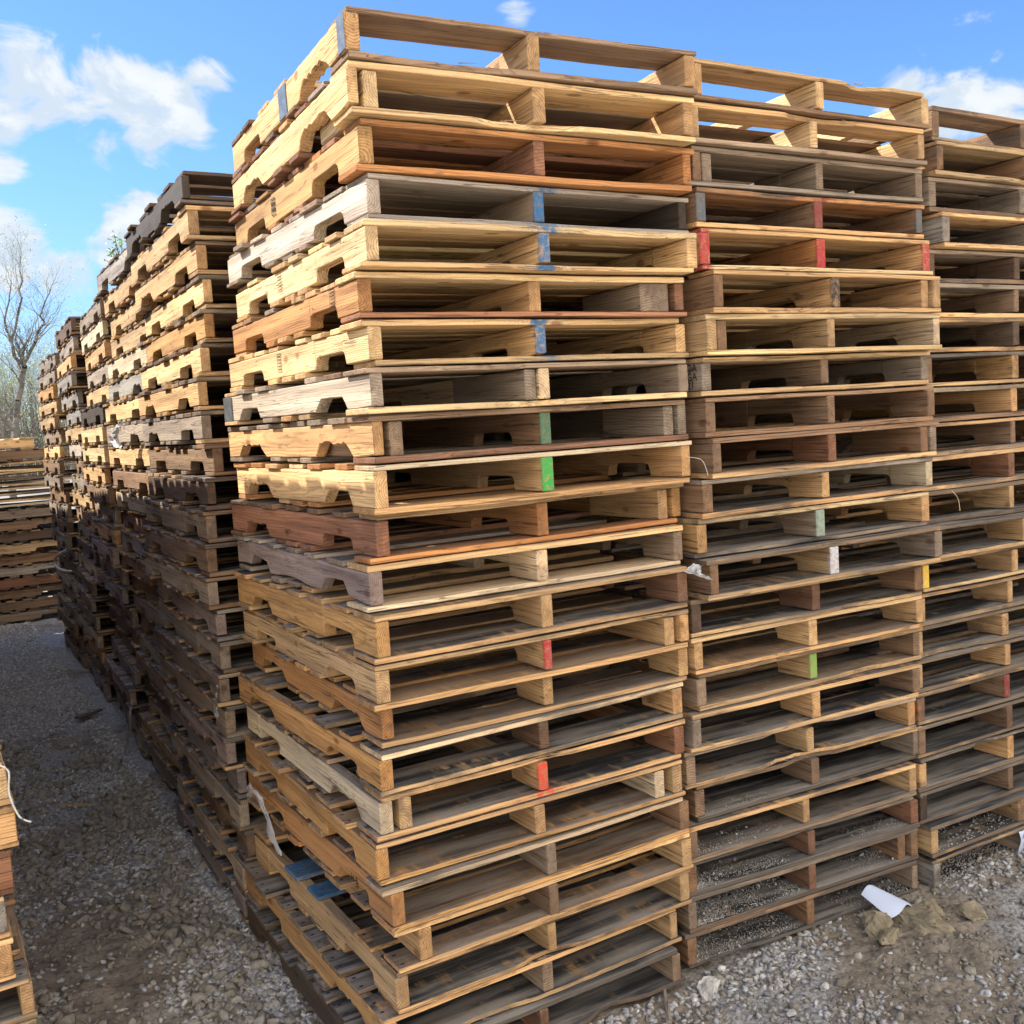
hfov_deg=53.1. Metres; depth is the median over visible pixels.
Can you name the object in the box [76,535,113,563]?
wooden pallet
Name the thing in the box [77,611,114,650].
wooden pallet
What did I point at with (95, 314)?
wooden pallet
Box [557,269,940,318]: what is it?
wooden pallet
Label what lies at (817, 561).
wooden pallet
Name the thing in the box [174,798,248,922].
wooden pallet
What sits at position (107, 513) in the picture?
wooden pallet
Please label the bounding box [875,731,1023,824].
wooden pallet
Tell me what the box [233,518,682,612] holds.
wooden pallet
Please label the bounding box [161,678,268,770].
wooden pallet
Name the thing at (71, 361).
wooden pallet
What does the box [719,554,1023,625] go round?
wooden pallet
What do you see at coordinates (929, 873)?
wooden pallet
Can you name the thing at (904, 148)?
wooden pallet
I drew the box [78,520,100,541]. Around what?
wooden pallet
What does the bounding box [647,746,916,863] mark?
wooden pallet
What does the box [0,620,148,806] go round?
gravel
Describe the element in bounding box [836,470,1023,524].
wooden pallet
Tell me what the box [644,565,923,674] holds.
wooden pallet
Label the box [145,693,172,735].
wooden pallet
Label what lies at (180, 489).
wooden pallet
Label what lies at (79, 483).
wooden pallet
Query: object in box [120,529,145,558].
wooden pallet
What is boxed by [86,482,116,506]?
wooden pallet
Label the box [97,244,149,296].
wooden pallet
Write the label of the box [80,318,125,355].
wooden pallet
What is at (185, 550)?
wooden pallet
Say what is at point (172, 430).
wooden pallet
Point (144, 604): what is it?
wooden pallet
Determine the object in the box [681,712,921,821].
wooden pallet
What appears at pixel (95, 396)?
wooden pallet
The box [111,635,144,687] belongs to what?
wooden pallet
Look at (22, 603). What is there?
wooden pallet
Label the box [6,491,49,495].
loose board
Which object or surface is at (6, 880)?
wooden pallet
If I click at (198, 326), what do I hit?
wooden pallet
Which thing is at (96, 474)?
wooden pallet
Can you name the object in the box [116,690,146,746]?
wooden pallet
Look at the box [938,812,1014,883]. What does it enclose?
grit
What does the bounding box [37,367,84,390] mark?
wooden pallet
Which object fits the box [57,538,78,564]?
wooden pallet
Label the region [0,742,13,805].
wooden pallet
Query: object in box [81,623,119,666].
wooden pallet
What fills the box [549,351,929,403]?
wooden pallet
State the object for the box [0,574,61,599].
wooden pallet
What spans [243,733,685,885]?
wooden pallet
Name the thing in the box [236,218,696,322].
wooden pallet
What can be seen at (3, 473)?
loose board
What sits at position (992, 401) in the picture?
wooden pallet
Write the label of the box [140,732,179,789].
wooden pallet
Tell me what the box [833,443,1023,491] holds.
wooden pallet
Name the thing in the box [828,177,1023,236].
wooden pallet
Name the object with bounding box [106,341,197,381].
wooden pallet
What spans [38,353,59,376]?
wooden pallet
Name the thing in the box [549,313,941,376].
wooden pallet
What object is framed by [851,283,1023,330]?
wooden pallet
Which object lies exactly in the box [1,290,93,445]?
bare tree
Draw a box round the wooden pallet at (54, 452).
[44,444,107,459]
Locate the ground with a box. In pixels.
[0,463,1023,1023]
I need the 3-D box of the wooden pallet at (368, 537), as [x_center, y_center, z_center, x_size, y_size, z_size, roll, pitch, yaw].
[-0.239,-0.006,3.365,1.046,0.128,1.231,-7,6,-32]
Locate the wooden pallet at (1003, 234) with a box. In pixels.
[828,212,1023,260]
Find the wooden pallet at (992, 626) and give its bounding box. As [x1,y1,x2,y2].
[850,582,1023,657]
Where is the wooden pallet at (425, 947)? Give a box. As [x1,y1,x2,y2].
[254,806,693,973]
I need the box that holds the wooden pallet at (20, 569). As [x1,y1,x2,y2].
[0,560,59,577]
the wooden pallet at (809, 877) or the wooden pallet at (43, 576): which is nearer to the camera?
the wooden pallet at (809, 877)
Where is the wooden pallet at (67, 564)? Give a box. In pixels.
[59,554,78,578]
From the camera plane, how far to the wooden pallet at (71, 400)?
7.39 m
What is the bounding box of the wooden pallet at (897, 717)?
[627,682,915,789]
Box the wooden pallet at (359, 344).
[228,318,688,392]
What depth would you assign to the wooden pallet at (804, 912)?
3.53 m
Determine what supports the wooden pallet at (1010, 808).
on the wooden pallet at (929, 873)
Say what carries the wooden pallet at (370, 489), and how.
on the wooden pallet at (368, 537)
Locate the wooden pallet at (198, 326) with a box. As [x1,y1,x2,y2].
[143,309,329,365]
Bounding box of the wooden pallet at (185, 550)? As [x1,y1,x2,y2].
[142,518,245,576]
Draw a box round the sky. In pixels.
[0,0,1023,432]
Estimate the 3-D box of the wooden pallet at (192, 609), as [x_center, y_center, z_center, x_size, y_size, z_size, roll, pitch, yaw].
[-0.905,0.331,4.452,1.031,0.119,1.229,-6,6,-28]
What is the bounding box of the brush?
[0,354,76,481]
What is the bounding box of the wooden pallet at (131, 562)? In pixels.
[119,550,156,584]
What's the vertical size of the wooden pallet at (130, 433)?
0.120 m
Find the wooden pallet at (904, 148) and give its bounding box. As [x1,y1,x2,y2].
[567,101,926,188]
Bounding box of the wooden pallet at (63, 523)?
[51,511,78,534]
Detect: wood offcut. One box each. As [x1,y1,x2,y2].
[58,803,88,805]
[74,708,102,718]
[662,989,671,1023]
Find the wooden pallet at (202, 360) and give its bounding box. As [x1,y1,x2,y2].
[139,343,353,391]
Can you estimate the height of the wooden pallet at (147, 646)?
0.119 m
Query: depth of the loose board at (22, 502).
10.98 m
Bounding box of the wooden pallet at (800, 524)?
[576,487,928,558]
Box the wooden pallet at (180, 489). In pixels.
[147,472,410,510]
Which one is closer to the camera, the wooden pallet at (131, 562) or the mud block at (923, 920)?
the mud block at (923, 920)
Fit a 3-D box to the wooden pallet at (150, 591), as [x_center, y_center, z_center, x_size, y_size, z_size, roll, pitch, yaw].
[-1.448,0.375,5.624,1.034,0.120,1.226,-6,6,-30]
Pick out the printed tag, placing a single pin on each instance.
(1021, 847)
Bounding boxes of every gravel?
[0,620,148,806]
[12,772,317,1023]
[587,843,1023,1023]
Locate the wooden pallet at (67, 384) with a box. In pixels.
[57,370,87,396]
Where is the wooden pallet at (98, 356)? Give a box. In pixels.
[85,339,123,373]
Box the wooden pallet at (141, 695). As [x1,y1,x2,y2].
[113,681,148,728]
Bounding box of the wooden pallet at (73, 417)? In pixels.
[66,407,156,427]
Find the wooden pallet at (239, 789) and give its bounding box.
[167,701,249,799]
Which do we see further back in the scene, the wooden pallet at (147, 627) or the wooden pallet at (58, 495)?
the wooden pallet at (58, 495)
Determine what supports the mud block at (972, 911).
on the ground
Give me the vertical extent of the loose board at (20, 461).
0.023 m
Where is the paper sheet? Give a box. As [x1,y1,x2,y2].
[861,885,910,917]
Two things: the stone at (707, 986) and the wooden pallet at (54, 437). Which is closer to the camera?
the stone at (707, 986)
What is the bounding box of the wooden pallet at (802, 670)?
[609,613,922,711]
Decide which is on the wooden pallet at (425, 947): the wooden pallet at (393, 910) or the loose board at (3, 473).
the wooden pallet at (393, 910)
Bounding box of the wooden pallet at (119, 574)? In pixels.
[100,550,132,587]
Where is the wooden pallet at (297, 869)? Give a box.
[255,833,691,1013]
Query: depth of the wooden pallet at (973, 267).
3.80 m
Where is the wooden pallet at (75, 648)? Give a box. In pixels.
[64,631,88,666]
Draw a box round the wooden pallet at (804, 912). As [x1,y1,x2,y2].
[608,846,919,968]
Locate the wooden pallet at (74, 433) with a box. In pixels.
[64,425,138,442]
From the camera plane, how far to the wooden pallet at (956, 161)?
3.69 m
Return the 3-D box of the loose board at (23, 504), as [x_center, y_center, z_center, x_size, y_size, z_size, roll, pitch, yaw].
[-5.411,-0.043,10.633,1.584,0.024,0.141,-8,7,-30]
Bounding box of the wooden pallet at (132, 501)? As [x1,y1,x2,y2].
[116,488,150,515]
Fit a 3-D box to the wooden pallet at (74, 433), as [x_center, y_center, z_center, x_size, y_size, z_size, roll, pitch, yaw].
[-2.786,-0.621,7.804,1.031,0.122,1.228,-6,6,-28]
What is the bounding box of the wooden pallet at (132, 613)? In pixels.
[109,592,141,627]
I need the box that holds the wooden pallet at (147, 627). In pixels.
[139,613,156,644]
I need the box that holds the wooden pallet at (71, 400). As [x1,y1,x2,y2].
[61,388,140,411]
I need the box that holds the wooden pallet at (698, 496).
[508,456,932,518]
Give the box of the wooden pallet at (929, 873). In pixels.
[914,824,1023,887]
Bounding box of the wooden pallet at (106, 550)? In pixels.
[90,532,122,568]
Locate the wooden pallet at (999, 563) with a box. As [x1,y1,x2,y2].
[721,528,1023,591]
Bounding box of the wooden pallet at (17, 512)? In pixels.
[0,503,51,520]
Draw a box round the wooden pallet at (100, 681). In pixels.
[86,656,118,700]
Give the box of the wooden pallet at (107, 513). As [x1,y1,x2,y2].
[94,498,123,526]
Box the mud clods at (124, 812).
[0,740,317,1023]
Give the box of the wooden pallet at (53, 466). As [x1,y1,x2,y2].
[43,458,113,474]
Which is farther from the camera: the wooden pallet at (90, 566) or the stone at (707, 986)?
the wooden pallet at (90, 566)
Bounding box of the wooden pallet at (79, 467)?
[75,459,113,474]
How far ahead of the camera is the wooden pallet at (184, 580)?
4.05 m
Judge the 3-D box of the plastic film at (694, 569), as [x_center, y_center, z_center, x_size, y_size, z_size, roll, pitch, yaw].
[0.559,0.181,3.057,0.076,0.050,0.078,-6,6,-30]
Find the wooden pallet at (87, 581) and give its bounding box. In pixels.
[76,565,110,598]
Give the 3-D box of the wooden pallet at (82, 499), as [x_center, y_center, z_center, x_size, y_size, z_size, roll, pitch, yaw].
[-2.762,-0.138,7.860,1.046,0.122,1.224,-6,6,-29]
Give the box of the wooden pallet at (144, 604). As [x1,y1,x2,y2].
[133,592,161,626]
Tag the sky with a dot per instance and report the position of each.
(104, 104)
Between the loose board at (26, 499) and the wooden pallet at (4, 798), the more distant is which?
the loose board at (26, 499)
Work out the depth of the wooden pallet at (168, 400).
3.96 m
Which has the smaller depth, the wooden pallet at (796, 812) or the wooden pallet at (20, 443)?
the wooden pallet at (796, 812)
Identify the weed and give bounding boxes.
[104,232,125,261]
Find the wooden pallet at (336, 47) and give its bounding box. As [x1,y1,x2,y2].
[231,6,697,178]
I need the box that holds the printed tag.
[1018,830,1023,852]
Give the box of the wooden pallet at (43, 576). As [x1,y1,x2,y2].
[0,568,61,589]
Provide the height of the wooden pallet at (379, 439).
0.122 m
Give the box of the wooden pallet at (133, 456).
[108,443,254,469]
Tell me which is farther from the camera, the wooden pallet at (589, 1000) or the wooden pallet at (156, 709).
the wooden pallet at (156, 709)
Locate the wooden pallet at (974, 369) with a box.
[805,351,1023,392]
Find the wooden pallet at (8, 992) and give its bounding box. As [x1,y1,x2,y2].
[0,987,36,1023]
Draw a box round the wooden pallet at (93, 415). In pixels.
[80,402,193,426]
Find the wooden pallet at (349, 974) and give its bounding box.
[244,861,681,1023]
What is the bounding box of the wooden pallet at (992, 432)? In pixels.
[756,415,1023,456]
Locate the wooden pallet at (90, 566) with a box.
[78,551,100,581]
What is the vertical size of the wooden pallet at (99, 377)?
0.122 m
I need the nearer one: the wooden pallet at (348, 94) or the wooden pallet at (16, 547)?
the wooden pallet at (348, 94)
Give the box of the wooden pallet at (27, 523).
[0,515,51,532]
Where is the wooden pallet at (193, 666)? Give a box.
[154,626,287,707]
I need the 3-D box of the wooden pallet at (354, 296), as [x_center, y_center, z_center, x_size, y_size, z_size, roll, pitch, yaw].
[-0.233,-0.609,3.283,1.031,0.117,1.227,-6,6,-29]
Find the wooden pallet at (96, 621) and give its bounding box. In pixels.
[77,597,114,632]
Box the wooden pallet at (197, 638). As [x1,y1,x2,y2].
[158,600,257,673]
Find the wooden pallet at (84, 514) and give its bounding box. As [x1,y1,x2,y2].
[75,505,122,527]
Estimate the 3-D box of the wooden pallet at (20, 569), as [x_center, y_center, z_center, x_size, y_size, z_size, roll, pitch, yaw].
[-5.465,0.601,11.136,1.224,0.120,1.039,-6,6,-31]
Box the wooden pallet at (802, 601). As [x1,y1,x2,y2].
[596,552,921,637]
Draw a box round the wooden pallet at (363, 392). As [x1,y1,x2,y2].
[223,359,687,425]
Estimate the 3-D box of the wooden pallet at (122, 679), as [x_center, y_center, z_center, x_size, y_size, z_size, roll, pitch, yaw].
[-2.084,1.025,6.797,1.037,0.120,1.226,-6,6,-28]
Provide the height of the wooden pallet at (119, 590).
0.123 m
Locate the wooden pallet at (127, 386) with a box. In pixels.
[108,369,229,403]
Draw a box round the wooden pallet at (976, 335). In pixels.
[856,317,1023,360]
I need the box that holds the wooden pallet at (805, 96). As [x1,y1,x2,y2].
[691,58,929,140]
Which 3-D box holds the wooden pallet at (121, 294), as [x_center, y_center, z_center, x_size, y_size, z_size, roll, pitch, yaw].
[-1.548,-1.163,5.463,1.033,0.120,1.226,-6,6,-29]
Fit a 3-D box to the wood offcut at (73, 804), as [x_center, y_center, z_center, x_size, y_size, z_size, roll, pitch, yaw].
[-2.206,1.478,5.185,0.183,0.009,0.022,-3,5,1]
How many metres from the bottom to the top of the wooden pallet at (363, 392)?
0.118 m
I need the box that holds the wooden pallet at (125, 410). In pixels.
[103,394,342,424]
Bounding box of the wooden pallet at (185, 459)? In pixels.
[149,437,405,475]
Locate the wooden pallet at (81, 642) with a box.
[65,628,85,652]
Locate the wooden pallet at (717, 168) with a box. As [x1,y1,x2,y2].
[641,145,922,222]
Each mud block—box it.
[861,910,893,936]
[877,927,898,944]
[892,903,954,935]
[918,898,944,916]
[952,900,988,921]
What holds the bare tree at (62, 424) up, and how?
on the ground
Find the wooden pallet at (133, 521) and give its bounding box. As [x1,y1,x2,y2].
[122,510,151,536]
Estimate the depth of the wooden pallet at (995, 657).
3.93 m
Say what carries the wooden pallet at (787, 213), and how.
on the wooden pallet at (773, 251)
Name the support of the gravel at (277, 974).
on the ground
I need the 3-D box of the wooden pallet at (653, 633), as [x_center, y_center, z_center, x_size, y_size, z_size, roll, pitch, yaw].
[-0.210,0.369,3.360,1.034,0.120,1.226,-6,6,-30]
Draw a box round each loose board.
[0,459,45,462]
[0,460,42,464]
[0,462,75,469]
[0,468,43,471]
[0,469,43,474]
[0,471,44,475]
[0,476,43,479]
[0,477,71,483]
[0,480,69,485]
[0,484,44,488]
[0,485,48,490]
[0,488,49,493]
[0,489,49,495]
[0,491,72,499]
[0,497,49,502]
[0,500,45,504]
[0,501,48,507]
[3,494,72,499]
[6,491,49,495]
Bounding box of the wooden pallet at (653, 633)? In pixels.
[242,576,688,711]
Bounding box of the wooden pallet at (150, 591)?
[129,572,159,605]
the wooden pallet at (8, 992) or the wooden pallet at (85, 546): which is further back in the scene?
the wooden pallet at (85, 546)
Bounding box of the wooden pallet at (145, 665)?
[135,651,165,699]
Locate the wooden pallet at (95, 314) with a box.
[79,296,125,336]
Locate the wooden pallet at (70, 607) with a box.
[57,592,78,623]
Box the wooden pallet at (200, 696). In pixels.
[159,653,327,738]
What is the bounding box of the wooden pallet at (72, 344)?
[58,335,103,361]
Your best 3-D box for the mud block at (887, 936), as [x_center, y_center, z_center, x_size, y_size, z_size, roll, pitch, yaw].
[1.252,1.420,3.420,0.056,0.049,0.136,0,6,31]
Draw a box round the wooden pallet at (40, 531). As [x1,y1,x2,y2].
[0,523,66,543]
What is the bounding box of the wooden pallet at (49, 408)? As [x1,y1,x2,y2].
[39,398,86,417]
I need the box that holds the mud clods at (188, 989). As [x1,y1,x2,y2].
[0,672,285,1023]
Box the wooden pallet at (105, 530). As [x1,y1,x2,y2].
[90,516,122,547]
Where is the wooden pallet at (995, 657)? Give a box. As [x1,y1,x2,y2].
[847,611,1023,692]
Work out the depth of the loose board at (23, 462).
10.71 m
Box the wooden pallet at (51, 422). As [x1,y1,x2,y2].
[39,414,67,431]
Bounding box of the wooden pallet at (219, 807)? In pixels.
[183,756,298,861]
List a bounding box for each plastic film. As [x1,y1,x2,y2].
[109,421,123,448]
[685,563,712,579]
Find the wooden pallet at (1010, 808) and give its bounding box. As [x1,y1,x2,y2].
[878,763,1023,857]
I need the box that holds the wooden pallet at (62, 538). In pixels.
[51,525,77,549]
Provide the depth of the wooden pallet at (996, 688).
3.94 m
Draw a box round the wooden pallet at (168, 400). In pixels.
[138,375,399,419]
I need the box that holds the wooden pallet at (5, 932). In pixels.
[0,895,10,938]
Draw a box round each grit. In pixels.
[696,751,910,962]
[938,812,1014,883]
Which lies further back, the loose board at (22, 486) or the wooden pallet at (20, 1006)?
the loose board at (22, 486)
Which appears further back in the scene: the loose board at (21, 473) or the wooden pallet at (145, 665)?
the loose board at (21, 473)
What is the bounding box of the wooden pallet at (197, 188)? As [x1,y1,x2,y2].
[124,170,275,261]
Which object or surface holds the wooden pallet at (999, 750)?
on the wooden pallet at (1002, 781)
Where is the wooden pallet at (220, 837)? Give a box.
[177,772,257,893]
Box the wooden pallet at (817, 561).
[597,520,941,600]
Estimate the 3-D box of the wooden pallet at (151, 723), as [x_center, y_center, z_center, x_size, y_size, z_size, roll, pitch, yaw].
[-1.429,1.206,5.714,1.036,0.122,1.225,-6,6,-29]
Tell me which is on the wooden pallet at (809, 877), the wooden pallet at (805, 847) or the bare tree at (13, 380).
the wooden pallet at (805, 847)
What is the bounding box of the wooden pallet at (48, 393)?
[37,383,87,404]
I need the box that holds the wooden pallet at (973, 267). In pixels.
[781,249,1023,305]
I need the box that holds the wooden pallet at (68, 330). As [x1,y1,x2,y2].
[55,316,88,348]
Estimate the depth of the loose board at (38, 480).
10.91 m
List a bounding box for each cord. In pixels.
[0,765,30,822]
[53,548,73,572]
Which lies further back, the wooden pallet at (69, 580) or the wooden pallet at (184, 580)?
the wooden pallet at (69, 580)
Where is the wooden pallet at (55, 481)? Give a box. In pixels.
[43,473,76,489]
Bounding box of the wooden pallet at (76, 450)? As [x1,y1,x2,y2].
[69,436,193,458]
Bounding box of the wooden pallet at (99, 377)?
[87,363,141,389]
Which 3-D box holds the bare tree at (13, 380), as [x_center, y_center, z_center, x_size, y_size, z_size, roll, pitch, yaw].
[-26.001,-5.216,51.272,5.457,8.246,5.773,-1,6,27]
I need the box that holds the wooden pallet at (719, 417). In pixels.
[505,386,934,439]
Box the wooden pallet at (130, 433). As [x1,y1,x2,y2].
[106,419,249,446]
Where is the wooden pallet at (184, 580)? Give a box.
[143,546,305,609]
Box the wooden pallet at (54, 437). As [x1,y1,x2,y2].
[42,429,78,444]
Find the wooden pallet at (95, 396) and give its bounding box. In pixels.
[85,381,160,407]
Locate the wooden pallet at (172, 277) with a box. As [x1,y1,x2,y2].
[135,241,344,314]
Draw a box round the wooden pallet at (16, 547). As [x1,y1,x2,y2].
[0,537,57,555]
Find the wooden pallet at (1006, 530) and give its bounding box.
[829,500,1023,558]
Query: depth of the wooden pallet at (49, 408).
8.48 m
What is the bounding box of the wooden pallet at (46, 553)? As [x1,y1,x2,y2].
[0,546,58,567]
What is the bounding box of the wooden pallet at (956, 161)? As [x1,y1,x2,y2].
[837,141,1023,207]
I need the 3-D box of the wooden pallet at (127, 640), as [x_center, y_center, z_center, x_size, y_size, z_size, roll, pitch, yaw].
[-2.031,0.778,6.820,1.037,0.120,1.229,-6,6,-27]
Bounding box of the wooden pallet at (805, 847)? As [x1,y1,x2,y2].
[610,780,919,896]
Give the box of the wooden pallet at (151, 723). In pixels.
[138,710,183,772]
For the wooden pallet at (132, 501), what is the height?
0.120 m
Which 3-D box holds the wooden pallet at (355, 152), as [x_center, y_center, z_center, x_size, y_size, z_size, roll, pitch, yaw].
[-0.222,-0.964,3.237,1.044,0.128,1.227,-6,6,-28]
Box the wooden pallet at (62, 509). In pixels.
[49,499,77,519]
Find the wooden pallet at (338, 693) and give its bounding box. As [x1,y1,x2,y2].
[252,627,687,748]
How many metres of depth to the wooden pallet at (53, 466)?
8.51 m
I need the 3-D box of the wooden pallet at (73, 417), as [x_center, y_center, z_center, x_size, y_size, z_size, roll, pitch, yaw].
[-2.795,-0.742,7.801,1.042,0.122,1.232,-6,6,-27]
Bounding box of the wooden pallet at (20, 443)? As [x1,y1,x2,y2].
[0,437,33,449]
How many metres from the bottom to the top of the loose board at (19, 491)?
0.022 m
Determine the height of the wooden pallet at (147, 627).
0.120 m
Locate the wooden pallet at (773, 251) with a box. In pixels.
[597,228,932,297]
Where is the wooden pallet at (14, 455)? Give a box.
[0,447,66,461]
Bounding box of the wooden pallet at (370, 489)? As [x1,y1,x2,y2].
[234,441,691,514]
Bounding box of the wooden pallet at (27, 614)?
[0,596,58,624]
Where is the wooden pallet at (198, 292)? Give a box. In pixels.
[145,275,340,338]
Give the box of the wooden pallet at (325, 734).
[238,664,682,796]
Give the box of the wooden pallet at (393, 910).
[247,756,688,933]
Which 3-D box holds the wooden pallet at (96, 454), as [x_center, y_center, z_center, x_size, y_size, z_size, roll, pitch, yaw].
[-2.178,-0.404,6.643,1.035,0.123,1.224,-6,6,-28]
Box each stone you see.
[696,976,720,1001]
[774,978,782,988]
[786,1008,796,1016]
[819,981,828,990]
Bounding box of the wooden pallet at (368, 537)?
[231,477,683,564]
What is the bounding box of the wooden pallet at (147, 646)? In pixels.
[136,630,252,672]
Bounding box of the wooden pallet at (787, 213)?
[677,187,923,262]
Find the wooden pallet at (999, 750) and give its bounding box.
[863,702,1023,792]
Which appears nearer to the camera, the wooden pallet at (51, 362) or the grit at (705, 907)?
the grit at (705, 907)
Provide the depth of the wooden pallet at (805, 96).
3.22 m
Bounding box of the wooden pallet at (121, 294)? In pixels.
[102,271,151,317]
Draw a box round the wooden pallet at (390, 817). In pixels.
[247,699,684,842]
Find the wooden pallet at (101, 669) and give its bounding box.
[85,642,120,683]
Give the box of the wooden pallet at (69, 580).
[57,566,77,594]
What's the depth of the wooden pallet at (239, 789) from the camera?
4.10 m
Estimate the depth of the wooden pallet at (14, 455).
10.70 m
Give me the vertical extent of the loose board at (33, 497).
0.023 m
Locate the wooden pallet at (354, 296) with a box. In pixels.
[232,271,686,356]
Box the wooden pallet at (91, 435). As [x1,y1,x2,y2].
[82,424,237,445]
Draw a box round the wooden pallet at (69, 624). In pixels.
[56,606,83,638]
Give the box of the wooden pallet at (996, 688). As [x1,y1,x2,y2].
[858,640,1023,725]
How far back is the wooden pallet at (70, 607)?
8.73 m
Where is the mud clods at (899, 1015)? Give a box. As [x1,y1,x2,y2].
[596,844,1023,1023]
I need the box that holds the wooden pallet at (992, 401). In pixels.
[754,383,1023,423]
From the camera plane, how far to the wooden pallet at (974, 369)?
3.90 m
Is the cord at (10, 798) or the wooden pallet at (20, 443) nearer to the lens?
the cord at (10, 798)
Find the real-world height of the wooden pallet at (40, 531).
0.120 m
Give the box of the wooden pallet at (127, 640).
[114,620,153,662]
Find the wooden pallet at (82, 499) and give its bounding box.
[72,489,115,511]
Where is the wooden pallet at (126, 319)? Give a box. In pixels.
[109,298,163,339]
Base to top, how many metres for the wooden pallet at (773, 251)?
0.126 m
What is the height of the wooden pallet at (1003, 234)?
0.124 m
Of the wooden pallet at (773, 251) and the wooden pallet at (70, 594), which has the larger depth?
the wooden pallet at (70, 594)
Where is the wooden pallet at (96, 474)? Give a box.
[81,464,117,485]
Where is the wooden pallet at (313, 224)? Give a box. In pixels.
[227,173,688,287]
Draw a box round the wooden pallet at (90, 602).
[76,581,110,616]
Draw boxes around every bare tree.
[0,213,83,497]
[0,332,18,396]
[0,334,43,490]
[0,339,47,479]
[0,342,45,486]
[0,349,52,464]
[0,369,66,437]
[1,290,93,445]
[1,314,66,479]
[30,306,81,481]
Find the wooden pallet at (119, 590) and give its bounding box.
[97,568,134,607]
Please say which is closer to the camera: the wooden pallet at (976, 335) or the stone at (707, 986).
the stone at (707, 986)
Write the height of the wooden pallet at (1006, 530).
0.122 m
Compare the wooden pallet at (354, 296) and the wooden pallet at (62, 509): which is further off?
the wooden pallet at (62, 509)
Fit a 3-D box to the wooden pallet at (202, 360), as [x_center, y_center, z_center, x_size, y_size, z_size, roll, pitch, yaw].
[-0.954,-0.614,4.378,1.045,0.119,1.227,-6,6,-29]
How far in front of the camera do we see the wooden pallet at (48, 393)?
8.45 m
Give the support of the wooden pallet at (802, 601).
on the wooden pallet at (799, 635)
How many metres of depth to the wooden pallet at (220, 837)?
4.24 m
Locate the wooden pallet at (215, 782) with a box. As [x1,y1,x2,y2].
[168,725,273,830]
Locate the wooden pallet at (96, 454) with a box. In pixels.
[81,445,174,464]
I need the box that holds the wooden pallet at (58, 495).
[50,487,73,504]
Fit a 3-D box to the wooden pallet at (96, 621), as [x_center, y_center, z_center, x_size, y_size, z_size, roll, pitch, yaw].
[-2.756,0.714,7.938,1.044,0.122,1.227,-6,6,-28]
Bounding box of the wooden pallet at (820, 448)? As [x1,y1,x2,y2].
[608,421,938,478]
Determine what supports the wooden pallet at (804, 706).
on the wooden pallet at (897, 717)
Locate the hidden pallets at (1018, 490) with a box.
[238,300,1023,654]
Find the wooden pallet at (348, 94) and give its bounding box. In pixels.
[231,60,695,215]
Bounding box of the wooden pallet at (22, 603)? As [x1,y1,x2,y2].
[0,589,70,612]
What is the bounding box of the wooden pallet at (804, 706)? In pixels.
[620,647,919,753]
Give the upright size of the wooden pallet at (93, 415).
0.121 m
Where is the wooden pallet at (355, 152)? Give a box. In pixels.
[229,118,693,244]
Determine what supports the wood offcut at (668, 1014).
on the ground
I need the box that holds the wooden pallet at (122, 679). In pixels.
[105,653,148,709]
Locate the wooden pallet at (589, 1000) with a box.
[245,900,685,1023]
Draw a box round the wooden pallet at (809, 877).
[611,811,918,933]
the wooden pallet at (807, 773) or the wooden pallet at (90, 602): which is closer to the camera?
the wooden pallet at (807, 773)
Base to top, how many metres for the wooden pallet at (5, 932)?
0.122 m
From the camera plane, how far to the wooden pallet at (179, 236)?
3.86 m
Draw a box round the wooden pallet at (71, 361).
[56,352,106,379]
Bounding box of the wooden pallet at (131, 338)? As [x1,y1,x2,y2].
[110,319,164,358]
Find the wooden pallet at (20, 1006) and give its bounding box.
[0,893,37,1023]
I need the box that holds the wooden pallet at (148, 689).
[143,674,170,718]
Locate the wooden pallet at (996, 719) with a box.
[870,662,1023,758]
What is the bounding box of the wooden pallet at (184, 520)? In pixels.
[144,489,358,542]
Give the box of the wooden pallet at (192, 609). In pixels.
[157,578,296,641]
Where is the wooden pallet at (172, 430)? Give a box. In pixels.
[142,402,401,445]
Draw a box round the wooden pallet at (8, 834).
[0,804,18,849]
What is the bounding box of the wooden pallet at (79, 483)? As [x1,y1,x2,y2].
[72,472,145,491]
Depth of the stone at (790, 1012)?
3.04 m
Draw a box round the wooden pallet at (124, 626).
[106,602,141,647]
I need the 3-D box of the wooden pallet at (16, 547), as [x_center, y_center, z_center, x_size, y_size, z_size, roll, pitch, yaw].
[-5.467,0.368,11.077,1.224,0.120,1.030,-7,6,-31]
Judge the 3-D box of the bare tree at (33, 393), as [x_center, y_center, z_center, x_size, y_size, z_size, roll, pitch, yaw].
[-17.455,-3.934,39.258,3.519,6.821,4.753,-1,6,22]
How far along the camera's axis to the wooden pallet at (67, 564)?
8.72 m
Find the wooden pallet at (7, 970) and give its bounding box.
[0,918,15,982]
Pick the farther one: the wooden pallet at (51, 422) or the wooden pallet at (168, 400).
the wooden pallet at (51, 422)
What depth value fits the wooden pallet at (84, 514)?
7.60 m
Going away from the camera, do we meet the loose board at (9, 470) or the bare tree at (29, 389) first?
the loose board at (9, 470)
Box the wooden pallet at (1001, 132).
[848,105,1023,151]
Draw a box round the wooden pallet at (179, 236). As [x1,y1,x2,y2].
[131,205,327,287]
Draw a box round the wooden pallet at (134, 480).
[113,467,237,494]
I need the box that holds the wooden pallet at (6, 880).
[0,848,13,895]
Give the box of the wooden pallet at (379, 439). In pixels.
[228,400,688,463]
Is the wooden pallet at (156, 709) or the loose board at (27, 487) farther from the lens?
the loose board at (27, 487)
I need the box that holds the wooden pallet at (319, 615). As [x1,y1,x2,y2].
[234,553,687,664]
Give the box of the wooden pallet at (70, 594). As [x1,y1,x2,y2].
[61,580,78,607]

